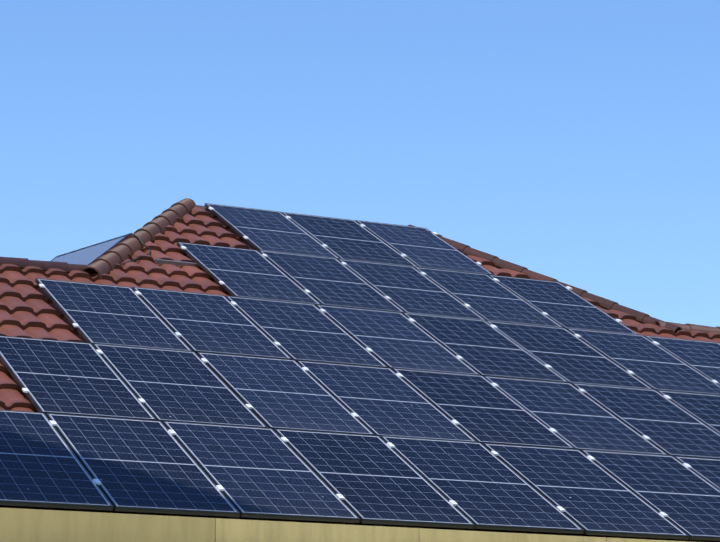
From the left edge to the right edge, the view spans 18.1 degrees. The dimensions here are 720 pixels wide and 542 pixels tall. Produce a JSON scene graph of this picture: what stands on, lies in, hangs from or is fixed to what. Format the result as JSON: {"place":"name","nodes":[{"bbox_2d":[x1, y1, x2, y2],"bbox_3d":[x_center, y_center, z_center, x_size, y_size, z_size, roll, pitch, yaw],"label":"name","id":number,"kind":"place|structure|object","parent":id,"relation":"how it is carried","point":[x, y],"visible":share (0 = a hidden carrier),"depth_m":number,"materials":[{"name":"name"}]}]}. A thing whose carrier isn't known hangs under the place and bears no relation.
{"place":"outdoors","nodes":[
{"label":"outdoors","id":0,"kind":"place"},
{"bbox_2d":[155,255,482,290],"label":"pv rails","id":1,"kind":"object","parent":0,"point":[172,262],"visible":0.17,"depth_m":23.87,"materials":[{"name":"silver metal"}]},
{"bbox_2d":[0,275,719,541],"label":"roof underlay","id":2,"kind":"object","parent":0,"point":[247,518],"depth_m":17.50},
{"bbox_2d":[110,234,150,268],"bbox_3d":[-2.415,-0.180,23.758,0.365,0.664,1.425,0,-12,0],"label":"collector cable","id":3,"kind":"object","parent":2,"relation":"attached to","point":[138,257],"visible":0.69,"depth_m":24.18,"materials":[{"name":"black plastic"}]},
{"bbox_2d":[0,264,719,541],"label":"roof tiles","id":4,"kind":"object","parent":2,"relation":"on","point":[29,308],"visible":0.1,"depth_m":21.44,"materials":[{"name":"red ceramic"}]},
{"bbox_2d":[0,203,719,540],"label":"solar panels","id":5,"kind":"object","parent":2,"relation":"on","point":[120,442],"visible":1,"depth_m":20.39,"materials":[{"name":"blue glass"}]},
{"bbox_2d":[22,207,718,516],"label":"panel clamps","id":6,"kind":"object","parent":5,"relation":"on","point":[284,439],"visible":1,"depth_m":20.82,"materials":[{"name":"silver metal"}]},
{"bbox_2d":[0,205,719,333],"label":"ridge tiles","id":7,"kind":"object","parent":2,"relation":"on","point":[43,265],"visible":0.23,"depth_m":22.69,"materials":[{"name":"brown ceramic"}]},
{"bbox_2d":[108,207,653,326],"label":"roof tiles","id":8,"kind":"object","parent":2,"relation":"on","point":[196,225],"visible":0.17,"depth_m":25.10,"materials":[{"name":"red ceramic"}]},
{"bbox_2d":[81,198,681,333],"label":"hip tiles","id":9,"kind":"object","parent":2,"relation":"on","point":[130,245],"visible":0.71,"depth_m":25.86,"materials":[{"name":"brown ceramic"}]},
{"bbox_2d":[0,0,719,326],"label":"sky","id":10,"kind":"structure","parent":0,"point":[576,143],"materials":[{"name":"blue"}]},
{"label":"raised roof sides","id":11,"kind":"object","parent":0,"visible":0},
{"bbox_2d":[51,233,132,264],"bbox_3d":[-3.333,0.092,25.049,1.078,0.919,1.530,10,-16,-39],"label":"solar panel","id":12,"kind":"object","parent":11,"relation":"on","point":[88,255],"visible":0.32,"depth_m":25.06,"materials":[{"name":"blue glass"}]},
{"bbox_3d":[1.795,2.609,18.045,20.000,0.348,0.030,6,-14,-25],"label":"eave board","id":13,"kind":"object","parent":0,"visible":0},
{"bbox_2d":[0,508,688,541],"bbox_3d":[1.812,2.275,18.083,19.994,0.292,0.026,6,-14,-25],"label":"wall","id":14,"kind":"structure","parent":13,"relation":"attached to","point":[26,525],"depth_m":16.68,"materials":[{"name":"yellow"}]}
]}

